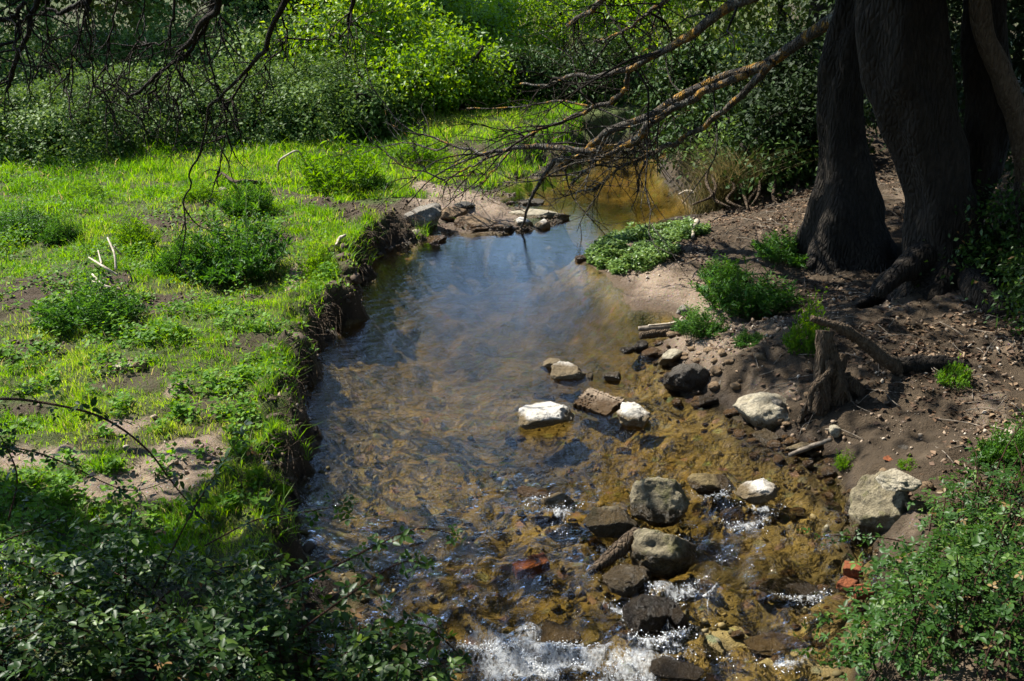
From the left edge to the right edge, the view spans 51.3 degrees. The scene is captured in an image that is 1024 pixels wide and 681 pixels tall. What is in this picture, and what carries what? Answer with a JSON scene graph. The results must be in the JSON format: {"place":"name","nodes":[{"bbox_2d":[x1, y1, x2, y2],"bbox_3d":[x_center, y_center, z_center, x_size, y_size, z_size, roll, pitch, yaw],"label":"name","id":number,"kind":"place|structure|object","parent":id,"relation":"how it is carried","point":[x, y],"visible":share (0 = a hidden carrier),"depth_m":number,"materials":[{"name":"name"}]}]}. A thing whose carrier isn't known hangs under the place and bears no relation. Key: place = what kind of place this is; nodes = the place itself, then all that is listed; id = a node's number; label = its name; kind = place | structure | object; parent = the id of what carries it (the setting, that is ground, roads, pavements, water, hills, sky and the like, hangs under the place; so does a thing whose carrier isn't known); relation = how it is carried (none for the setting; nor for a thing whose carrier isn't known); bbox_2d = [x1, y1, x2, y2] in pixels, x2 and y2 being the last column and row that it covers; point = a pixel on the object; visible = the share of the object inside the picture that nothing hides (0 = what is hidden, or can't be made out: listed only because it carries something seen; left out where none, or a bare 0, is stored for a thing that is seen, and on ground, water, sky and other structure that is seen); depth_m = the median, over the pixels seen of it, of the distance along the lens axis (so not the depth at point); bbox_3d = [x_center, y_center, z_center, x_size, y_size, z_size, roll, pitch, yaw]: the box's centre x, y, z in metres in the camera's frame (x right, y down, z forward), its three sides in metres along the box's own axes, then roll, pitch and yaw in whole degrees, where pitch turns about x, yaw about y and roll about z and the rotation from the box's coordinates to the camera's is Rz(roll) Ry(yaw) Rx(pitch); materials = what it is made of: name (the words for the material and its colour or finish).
{"place":"outdoors","nodes":[
{"label":"outdoors","id":0,"kind":"place"},
{"bbox_2d":[0,90,584,623],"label":"meadow grass","id":1,"kind":"structure","parent":0,"point":[256,154],"depth_m":11.60,"materials":[{"name":"plant"}]},
{"bbox_2d":[0,0,1023,680],"bbox_3d":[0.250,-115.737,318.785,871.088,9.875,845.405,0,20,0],"label":"ground","id":2,"kind":"structure","parent":0,"point":[628,302],"depth_m":7.55,"materials":[{"name":"soil"}]},
{"bbox_2d":[0,192,53,238],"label":"weed clump","id":3,"kind":"object","parent":2,"relation":"on","point":[29,219],"visible":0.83,"depth_m":11.71,"materials":[{"name":"green plant"}]},
{"bbox_2d":[0,82,90,161],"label":"bramble bush","id":4,"kind":"object","parent":2,"relation":"on","point":[6,131],"visible":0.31,"depth_m":16.19,"materials":[{"name":"green plant"}]},
{"bbox_2d":[35,206,84,245],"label":"weed clump","id":5,"kind":"object","parent":2,"relation":"on","point":[57,233],"visible":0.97,"depth_m":11.31,"materials":[{"name":"green plant"}]},
{"bbox_2d":[0,65,142,170],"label":"bramble bush","id":6,"kind":"object","parent":2,"relation":"on","point":[48,114],"visible":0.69,"depth_m":15.93,"materials":[{"name":"green plant"}]},
{"bbox_2d":[29,242,153,334],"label":"weed clump","id":7,"kind":"object","parent":2,"relation":"on","point":[85,308],"visible":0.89,"depth_m":8.76,"materials":[{"name":"green plant"}]},
{"bbox_2d":[0,0,186,68],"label":"willow tree","id":8,"kind":"object","parent":2,"relation":"on","point":[102,8],"visible":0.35,"depth_m":25.51,"materials":[{"name":"green plant"}]},
{"bbox_2d":[0,0,216,102],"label":"bramble bush","id":9,"kind":"object","parent":2,"relation":"on","point":[37,47],"visible":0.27,"depth_m":19.90,"materials":[{"name":"green plant"}]},
{"bbox_2d":[1,57,246,157],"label":"bramble bush","id":10,"kind":"object","parent":2,"relation":"on","point":[117,68],"visible":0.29,"depth_m":17.26,"materials":[{"name":"green plant"}]},
{"bbox_2d":[110,204,162,246],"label":"weed clump","id":11,"kind":"object","parent":2,"relation":"on","point":[137,230],"visible":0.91,"depth_m":11.08,"materials":[{"name":"green plant"}]},
{"bbox_2d":[150,221,213,278],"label":"weed clump","id":12,"kind":"object","parent":2,"relation":"on","point":[165,265],"visible":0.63,"depth_m":10.26,"materials":[{"name":"green plant"}]},
{"bbox_2d":[0,0,397,277],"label":"bare tree","id":13,"kind":"object","parent":2,"relation":"on","point":[213,11],"visible":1,"depth_m":7.77,"materials":[{"name":"brown plant"}]},
{"bbox_2d":[0,149,411,527],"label":"meadow herbs","id":14,"kind":"object","parent":2,"relation":"on","point":[62,487],"visible":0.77,"depth_m":8.13,"materials":[{"name":"green plant"}]},
{"bbox_2d":[94,56,326,152],"bbox_3d":[-5.170,-4.145,18.294,4.494,1.429,3.263,0,20,-1],"label":"bramble bush","id":15,"kind":"object","parent":2,"relation":"on","point":[205,86],"visible":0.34,"depth_m":17.73,"materials":[{"name":"green plant"}]},
{"bbox_2d":[93,0,329,41],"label":"willow tree","id":16,"kind":"object","parent":2,"relation":"on","point":[179,3],"visible":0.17,"depth_m":26.51,"materials":[{"name":"green plant"}]},
{"bbox_2d":[103,0,321,124],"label":"bramble bush","id":17,"kind":"object","parent":2,"relation":"on","point":[248,32],"visible":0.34,"depth_m":20.16,"materials":[{"name":"green plant"}]},
{"bbox_2d":[170,179,296,285],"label":"weed clump","id":18,"kind":"object","parent":2,"relation":"on","point":[242,254],"visible":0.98,"depth_m":10.25,"materials":[{"name":"green plant"}]},
{"bbox_2d":[0,386,479,680],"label":"bramble bush","id":19,"kind":"object","parent":2,"relation":"on","point":[387,663],"visible":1,"depth_m":4.41,"materials":[{"name":"green plant"}]},
{"bbox_2d":[216,155,275,216],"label":"weed clump","id":20,"kind":"object","parent":2,"relation":"on","point":[249,198],"visible":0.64,"depth_m":12.59,"materials":[{"name":"green plant"}]},
{"bbox_2d":[182,47,365,148],"bbox_3d":[-4.178,-4.385,18.736,3.069,1.575,4.287,-12,23,-29],"label":"bramble bush","id":21,"kind":"object","parent":2,"relation":"on","point":[292,92],"visible":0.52,"depth_m":17.78,"materials":[{"name":"green plant"}]},
{"bbox_2d":[0,151,566,672],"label":"earth clods","id":22,"kind":"object","parent":2,"relation":"on","point":[302,363],"visible":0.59,"depth_m":9.58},
{"bbox_2d":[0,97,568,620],"bbox_3d":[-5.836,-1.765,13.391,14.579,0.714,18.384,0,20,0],"label":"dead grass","id":23,"kind":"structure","parent":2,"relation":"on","point":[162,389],"depth_m":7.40,"materials":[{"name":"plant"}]},
{"bbox_2d":[0,102,582,624],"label":"clover","id":24,"kind":"object","parent":2,"relation":"on","point":[50,512],"visible":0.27,"depth_m":5.88,"materials":[{"name":"green plant"}]},
{"bbox_2d":[200,0,404,57],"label":"willow tree","id":25,"kind":"object","parent":2,"relation":"on","point":[265,7],"visible":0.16,"depth_m":25.26,"materials":[{"name":"green plant"}]},
{"bbox_2d":[295,235,339,279],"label":"weed clump","id":26,"kind":"object","parent":2,"relation":"on","point":[314,263],"visible":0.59,"depth_m":10.26,"materials":[{"name":"green plant"}]},
{"bbox_2d":[291,121,386,194],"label":"weed clump","id":27,"kind":"object","parent":2,"relation":"on","point":[332,178],"visible":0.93,"depth_m":14.52,"materials":[{"name":"green plant"}]},
{"bbox_2d":[252,50,427,136],"bbox_3d":[-2.978,-4.518,19.112,3.094,1.297,3.961,10,22,27],"label":"bramble bush","id":28,"kind":"object","parent":2,"relation":"on","point":[360,64],"visible":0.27,"depth_m":18.25,"materials":[{"name":"green plant"}]},
{"bbox_2d":[257,208,425,546],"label":"bank rootlets","id":29,"kind":"object","parent":2,"relation":"on","point":[336,318],"visible":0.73,"depth_m":8.61,"materials":[{"name":"brown plant"}]},
{"bbox_2d":[261,233,423,552],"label":"slumped earth","id":30,"kind":"structure","parent":2,"relation":"on","point":[355,279],"depth_m":8.56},
{"bbox_2d":[214,0,486,110],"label":"willow tree","id":31,"kind":"object","parent":2,"relation":"on","point":[393,21],"visible":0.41,"depth_m":19.77,"materials":[{"name":"green plant"}]},
{"bbox_2d":[238,214,467,544],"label":"brink grass","id":32,"kind":"structure","parent":2,"relation":"on","point":[294,358],"depth_m":7.45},
{"bbox_2d":[303,64,435,144],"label":"bush","id":33,"kind":"object","parent":2,"relation":"on","point":[378,123],"visible":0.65,"depth_m":18.04,"materials":[{"name":"green plant"}]},
{"bbox_2d":[312,34,484,122],"bbox_3d":[-2.023,-4.534,18.925,3.081,1.743,2.229,0,20,0],"label":"bush","id":34,"kind":"object","parent":2,"relation":"on","point":[389,68],"visible":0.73,"depth_m":18.56,"materials":[{"name":"green plant"}]},
{"bbox_2d":[378,120,454,164],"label":"weed clump","id":35,"kind":"object","parent":2,"relation":"on","point":[427,154],"visible":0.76,"depth_m":16.45,"materials":[{"name":"green plant"}]},
{"bbox_2d":[404,203,441,231],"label":"boulder","id":36,"kind":"object","parent":2,"relation":"on","point":[429,212],"visible":0.66,"depth_m":13.06,"materials":[{"name":"grey stone"}]},
{"bbox_2d":[352,0,542,68],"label":"willow tree","id":37,"kind":"object","parent":2,"relation":"on","point":[480,20],"visible":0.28,"depth_m":22.71,"materials":[{"name":"green plant"}]},
{"bbox_2d":[387,22,531,115],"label":"bush","id":38,"kind":"object","parent":2,"relation":"on","point":[474,55],"visible":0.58,"depth_m":19.25,"materials":[{"name":"green plant"}]},
{"bbox_2d":[442,0,587,64],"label":"willow tree","id":39,"kind":"object","parent":2,"relation":"on","point":[542,24],"visible":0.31,"depth_m":25.11,"materials":[{"name":"green plant"}]},
{"bbox_2d":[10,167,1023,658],"bbox_3d":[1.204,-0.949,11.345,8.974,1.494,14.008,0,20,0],"label":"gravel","id":40,"kind":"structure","parent":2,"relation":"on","point":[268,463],"depth_m":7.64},
{"bbox_2d":[106,176,933,680],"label":"shore rubble","id":41,"kind":"object","parent":2,"relation":"on","point":[754,456],"visible":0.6,"depth_m":7.10,"materials":[{"name":"brown stone"}]},
{"bbox_2d":[470,33,569,109],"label":"bush","id":42,"kind":"object","parent":2,"relation":"on","point":[526,66],"visible":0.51,"depth_m":20.20,"materials":[{"name":"green plant"}]},
{"bbox_2d":[503,35,623,102],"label":"bush","id":43,"kind":"object","parent":2,"relation":"on","point":[559,54],"visible":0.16,"depth_m":20.75,"materials":[{"name":"green plant"}]},
{"bbox_2d":[298,383,843,680],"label":"streambed pebbles","id":44,"kind":"object","parent":2,"relation":"on","point":[579,593],"visible":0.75,"depth_m":6.45,"materials":[{"name":"stone"}]},
{"bbox_2d":[319,0,897,275],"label":"old tree","id":45,"kind":"object","parent":2,"relation":"on","point":[843,227],"visible":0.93,"depth_m":10.41,"materials":[{"name":"brown plant"}]},
{"bbox_2d":[550,25,669,106],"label":"bush","id":46,"kind":"object","parent":2,"relation":"on","point":[602,65],"visible":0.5,"depth_m":20.20,"materials":[{"name":"green plant"}]},
{"bbox_2d":[541,0,712,43],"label":"willow tree","id":47,"kind":"object","parent":2,"relation":"on","point":[582,4],"visible":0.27,"depth_m":24.11,"materials":[{"name":"green plant"}]},
{"bbox_2d":[583,216,711,275],"bbox_3d":[1.453,-1.135,12.115,1.278,0.359,2.009,11,23,28],"label":"watercress mat","id":48,"kind":"object","parent":2,"relation":"on","point":[608,251],"visible":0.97,"depth_m":11.86,"materials":[{"name":"green plant"}]},
{"bbox_2d":[622,594,681,636],"bbox_3d":[0.726,1.409,5.498,0.308,0.225,0.237,2,22,-1],"label":"boulder","id":49,"kind":"object","parent":2,"relation":"on","point":[650,615],"visible":0.94,"depth_m":5.44,"materials":[{"name":"stone"}]},
{"bbox_2d":[614,26,741,142],"bbox_3d":[2.882,-3.965,17.193,2.498,2.113,2.132,0,20,0],"label":"bush","id":50,"kind":"object","parent":2,"relation":"on","point":[688,68],"visible":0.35,"depth_m":16.93,"materials":[{"name":"green plant"}]},
{"bbox_2d":[663,363,709,391],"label":"boulder","id":51,"kind":"object","parent":2,"relation":"on","point":[683,377],"visible":0.89,"depth_m":8.24,"materials":[{"name":"stone"}]},
{"bbox_2d":[592,0,807,76],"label":"willow tree","id":52,"kind":"object","parent":2,"relation":"on","point":[664,13],"visible":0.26,"depth_m":20.34,"materials":[{"name":"green plant"}]},
{"bbox_2d":[670,294,731,340],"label":"weed clump","id":53,"kind":"object","parent":2,"relation":"on","point":[698,325],"visible":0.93,"depth_m":8.94,"materials":[{"name":"green plant"}]},
{"bbox_2d":[636,73,766,180],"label":"bush","id":54,"kind":"object","parent":2,"relation":"on","point":[669,132],"visible":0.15,"depth_m":15.48,"materials":[{"name":"green plant"}]},
{"bbox_2d":[627,0,809,83],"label":"willow tree","id":55,"kind":"object","parent":2,"relation":"on","point":[782,10],"visible":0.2,"depth_m":19.10,"materials":[{"name":"green plant"}]},
{"bbox_2d":[429,0,1013,317],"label":"old tree","id":56,"kind":"object","parent":2,"relation":"on","point":[940,156],"visible":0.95,"depth_m":8.61,"materials":[{"name":"brown plant"}]},
{"bbox_2d":[696,248,750,282],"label":"weed clump","id":57,"kind":"object","parent":2,"relation":"on","point":[727,269],"visible":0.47,"depth_m":10.49,"materials":[{"name":"green plant"}]},
{"bbox_2d":[665,90,785,196],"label":"bush","id":58,"kind":"object","parent":2,"relation":"on","point":[721,132],"visible":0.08,"depth_m":14.58,"materials":[{"name":"green plant"}]},
{"bbox_2d":[638,129,814,216],"bbox_3d":[2.801,-2.126,13.968,2.638,1.261,2.623,0,20,0],"label":"dry grass tussock","id":59,"kind":"object","parent":2,"relation":"on","point":[709,205],"visible":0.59,"depth_m":13.75,"materials":[{"name":"plant"}]},
{"bbox_2d":[719,506,765,528],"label":"boulder","id":60,"kind":"object","parent":2,"relation":"on","point":[730,515],"visible":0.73,"depth_m":6.60,"materials":[{"name":"stone"}]},
{"bbox_2d":[671,76,814,162],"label":"shrub","id":61,"kind":"object","parent":2,"relation":"on","point":[729,98],"visible":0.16,"depth_m":15.07,"materials":[{"name":"green plant"}]},
{"bbox_2d":[686,255,806,320],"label":"weed clump","id":62,"kind":"object","parent":2,"relation":"on","point":[729,294],"visible":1,"depth_m":9.57,"materials":[{"name":"green plant"}]},
{"bbox_2d":[678,7,823,106],"bbox_3d":[4.116,-4.072,16.461,3.047,2.164,2.342,0,20,0],"label":"shrub","id":63,"kind":"object","parent":2,"relation":"on","point":[767,51],"visible":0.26,"depth_m":16.10,"materials":[{"name":"green plant"}]},
{"bbox_2d":[692,108,818,206],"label":"bush","id":64,"kind":"object","parent":2,"relation":"on","point":[788,175],"visible":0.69,"depth_m":13.59,"materials":[{"name":"green plant"}]},
{"bbox_2d":[732,392,789,431],"bbox_3d":[1.841,0.533,7.734,0.461,0.298,0.414,-2,22,1],"label":"boulder","id":65,"kind":"object","parent":2,"relation":"on","point":[761,410],"visible":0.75,"depth_m":7.61,"materials":[{"name":"stone"}]},
{"bbox_2d":[742,631,800,657],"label":"boulder","id":66,"kind":"object","parent":2,"relation":"on","point":[767,644],"visible":0.94,"depth_m":5.33,"materials":[{"name":"stone"}]},
{"bbox_2d":[748,217,808,267],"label":"weed clump","id":67,"kind":"object","parent":2,"relation":"on","point":[772,249],"visible":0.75,"depth_m":10.68,"materials":[{"name":"green plant"}]},
{"bbox_2d":[759,577,820,603],"bbox_3d":[1.510,1.361,5.818,0.330,0.057,0.250,0,19,0],"label":"boulder","id":68,"kind":"object","parent":2,"relation":"on","point":[801,587],"visible":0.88,"depth_m":5.79,"materials":[{"name":"stone"}]},
{"bbox_2d":[710,60,873,188],"bbox_3d":[3.695,-2.762,14.184,2.329,1.926,2.057,0,20,0],"label":"shrub","id":69,"kind":"object","parent":2,"relation":"on","point":[791,113],"visible":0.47,"depth_m":13.79,"materials":[{"name":"green plant"}]},
{"bbox_2d":[780,286,829,356],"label":"weed clump","id":70,"kind":"object","parent":2,"relation":"on","point":[810,333],"visible":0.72,"depth_m":8.04,"materials":[{"name":"green plant"}]},
{"bbox_2d":[622,163,1023,604],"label":"leaf litter","id":71,"kind":"object","parent":2,"relation":"on","point":[903,395],"visible":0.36,"depth_m":8.08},
{"bbox_2d":[797,330,866,423],"bbox_3d":[2.331,0.252,7.510,0.682,0.683,0.271,-4,20,-10],"label":"root stump","id":72,"kind":"object","parent":2,"relation":"on","point":[833,383],"visible":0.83,"depth_m":7.43,"materials":[{"name":"brown wood"}]},
{"bbox_2d":[665,162,1023,593],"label":"fallen twigs","id":73,"kind":"object","parent":2,"relation":"on","point":[771,204],"visible":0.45,"depth_m":8.15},
{"bbox_2d":[809,315,903,373],"bbox_3d":[2.452,0.055,7.481,0.792,0.517,0.124,-2,20,-7],"label":"dead log","id":74,"kind":"object","parent":2,"relation":"on","point":[882,356],"visible":0.95,"depth_m":7.46,"materials":[{"name":"brown wood"}]},
{"bbox_2d":[765,0,960,154],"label":"shrub","id":75,"kind":"object","parent":2,"relation":"on","point":[823,12],"visible":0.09,"depth_m":14.62,"materials":[{"name":"green plant"}]},
{"bbox_2d":[848,471,909,545],"bbox_3d":[2.180,1.021,6.214,0.416,0.487,0.395,1,21,0],"label":"boulder","id":76,"kind":"object","parent":2,"relation":"on","point":[873,504],"visible":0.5,"depth_m":6.13,"materials":[{"name":"stone"}]},
{"bbox_2d":[875,468,921,491],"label":"stone","id":77,"kind":"object","parent":76,"relation":"on","point":[894,479],"visible":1,"depth_m":5.97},
{"bbox_2d":[790,399,1023,680],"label":"bramble bush","id":78,"kind":"object","parent":2,"relation":"on","point":[940,580],"visible":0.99,"depth_m":4.64,"materials":[{"name":"green plant"}]},
{"bbox_2d":[801,0,1023,150],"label":"shrub","id":79,"kind":"object","parent":2,"relation":"on","point":[959,11],"visible":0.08,"depth_m":13.11,"materials":[{"name":"green plant"}]},
{"bbox_2d":[894,355,972,375],"bbox_3d":[2.985,0.182,7.604,0.571,0.162,0.148,0,20,0],"label":"dead log","id":80,"kind":"object","parent":2,"relation":"on","point":[919,363],"visible":0.63,"depth_m":7.54,"materials":[{"name":"brown wood"}]},
{"bbox_2d":[934,351,973,391],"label":"weed clump","id":81,"kind":"object","parent":2,"relation":"on","point":[962,376],"visible":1,"depth_m":7.32,"materials":[{"name":"green plant"}]},
{"bbox_2d":[916,205,1016,286],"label":"shrub","id":82,"kind":"object","parent":2,"relation":"on","point":[977,255],"visible":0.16,"depth_m":8.66,"materials":[{"name":"green plant"}]},
{"bbox_2d":[937,158,1023,291],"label":"shrub","id":83,"kind":"object","parent":2,"relation":"on","point":[1015,207],"visible":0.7,"depth_m":8.50,"materials":[{"name":"green plant"}]},
{"bbox_2d":[946,0,1023,168],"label":"shrub","id":84,"kind":"object","parent":2,"relation":"on","point":[1016,61],"visible":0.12,"depth_m":11.82,"materials":[{"name":"green plant"}]},
{"bbox_2d":[949,0,1023,196],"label":"shrub","id":85,"kind":"object","parent":2,"relation":"on","point":[1008,166],"visible":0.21,"depth_m":10.89,"materials":[{"name":"green plant"}]},
{"bbox_2d":[965,230,1023,343],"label":"shrub","id":86,"kind":"object","parent":2,"relation":"on","point":[1017,295],"visible":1,"depth_m":7.76,"materials":[{"name":"green plant"}]},
{"bbox_2d":[968,0,1023,270],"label":"curved tree","id":87,"kind":"object","parent":2,"relation":"on","point":[1004,82],"visible":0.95,"depth_m":8.34,"materials":[{"name":"brown plant"}]},
{"bbox_2d":[968,412,1023,469],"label":"weed clump","id":88,"kind":"object","parent":2,"relation":"on","point":[1000,447],"visible":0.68,"depth_m":6.29,"materials":[{"name":"green plant"}]},
{"bbox_2d":[295,147,884,680],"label":"stream","id":89,"kind":"structure","parent":0,"point":[477,283],"depth_m":9.95,"materials":[{"name":"brown liquid"}]},
{"bbox_2d":[512,552,549,579],"bbox_3d":[0.107,1.281,6.055,0.205,0.068,0.104,-14,30,-16],"label":"brick piece","id":90,"kind":"object","parent":89,"relation":"on","point":[522,569],"visible":1,"depth_m":6.03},
{"bbox_2d":[517,401,573,429],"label":"stone","id":91,"kind":"object","parent":89,"relation":"in","point":[540,415],"visible":1,"depth_m":7.70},
{"bbox_2d":[536,619,581,644],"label":"boulder","id":92,"kind":"object","parent":89,"relation":"in","point":[551,631],"visible":0.94,"depth_m":5.45,"materials":[{"name":"stone"}]},
{"bbox_2d":[550,361,586,386],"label":"stone","id":93,"kind":"object","parent":89,"relation":"on","point":[563,373],"visible":0.98,"depth_m":8.61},
{"bbox_2d":[573,387,623,420],"bbox_3d":[0.653,0.481,8.086,0.310,0.074,0.250,19,39,34],"label":"holed brick","id":94,"kind":"object","parent":89,"relation":"on","point":[593,402],"visible":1,"depth_m":8.05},
{"bbox_2d":[383,485,831,680],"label":"foam bubbles","id":95,"kind":"object","parent":89,"relation":"on","point":[492,652],"visible":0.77,"depth_m":5.29,"materials":[{"name":"white"}]},
{"bbox_2d":[583,506,637,537],"bbox_3d":[0.581,1.075,6.313,0.324,0.148,0.211,-2,22,1],"label":"boulder","id":96,"kind":"object","parent":89,"relation":"in","point":[611,521],"visible":0.94,"depth_m":6.25,"materials":[{"name":"stone"}]},
{"bbox_2d":[587,527,638,575],"bbox_3d":[0.583,1.182,5.950,0.375,0.181,0.098,-15,25,-36],"label":"driftwood log","id":97,"kind":"object","parent":89,"relation":"on","point":[620,547],"visible":0.89,"depth_m":5.92,"materials":[{"name":"brown wood"}]},
{"bbox_2d":[602,564,652,598],"bbox_3d":[0.633,1.310,5.791,0.284,0.153,0.229,2,18,-1],"label":"boulder","id":98,"kind":"object","parent":89,"relation":"in","point":[627,580],"visible":0.98,"depth_m":5.74,"materials":[{"name":"grey stone"}]},
{"bbox_2d":[616,402,650,430],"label":"stone","id":99,"kind":"object","parent":89,"relation":"on","point":[633,415],"visible":1,"depth_m":7.73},
{"bbox_2d":[629,476,690,527],"bbox_3d":[0.887,0.972,6.420,0.362,0.344,0.312,-1,22,0],"label":"boulder","id":100,"kind":"object","parent":89,"relation":"in","point":[657,502],"visible":1,"depth_m":6.33,"materials":[{"name":"stone"}]},
{"bbox_2d":[630,528,696,579],"bbox_3d":[0.847,1.177,5.955,0.400,0.284,0.310,0,18,0],"label":"boulder","id":101,"kind":"object","parent":89,"relation":"in","point":[660,554],"visible":0.97,"depth_m":5.86,"materials":[{"name":"stone"}]},
{"bbox_2d":[649,656,704,680],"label":"boulder","id":102,"kind":"object","parent":89,"relation":"in","point":[667,667],"visible":1,"depth_m":5.10,"materials":[{"name":"stone"}]},
{"bbox_2d":[687,473,735,497],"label":"stone","id":103,"kind":"object","parent":89,"relation":"on","point":[703,483],"visible":0.96,"depth_m":6.80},
{"bbox_2d":[735,478,779,504],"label":"stone","id":104,"kind":"object","parent":89,"relation":"in","point":[759,491],"visible":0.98,"depth_m":6.63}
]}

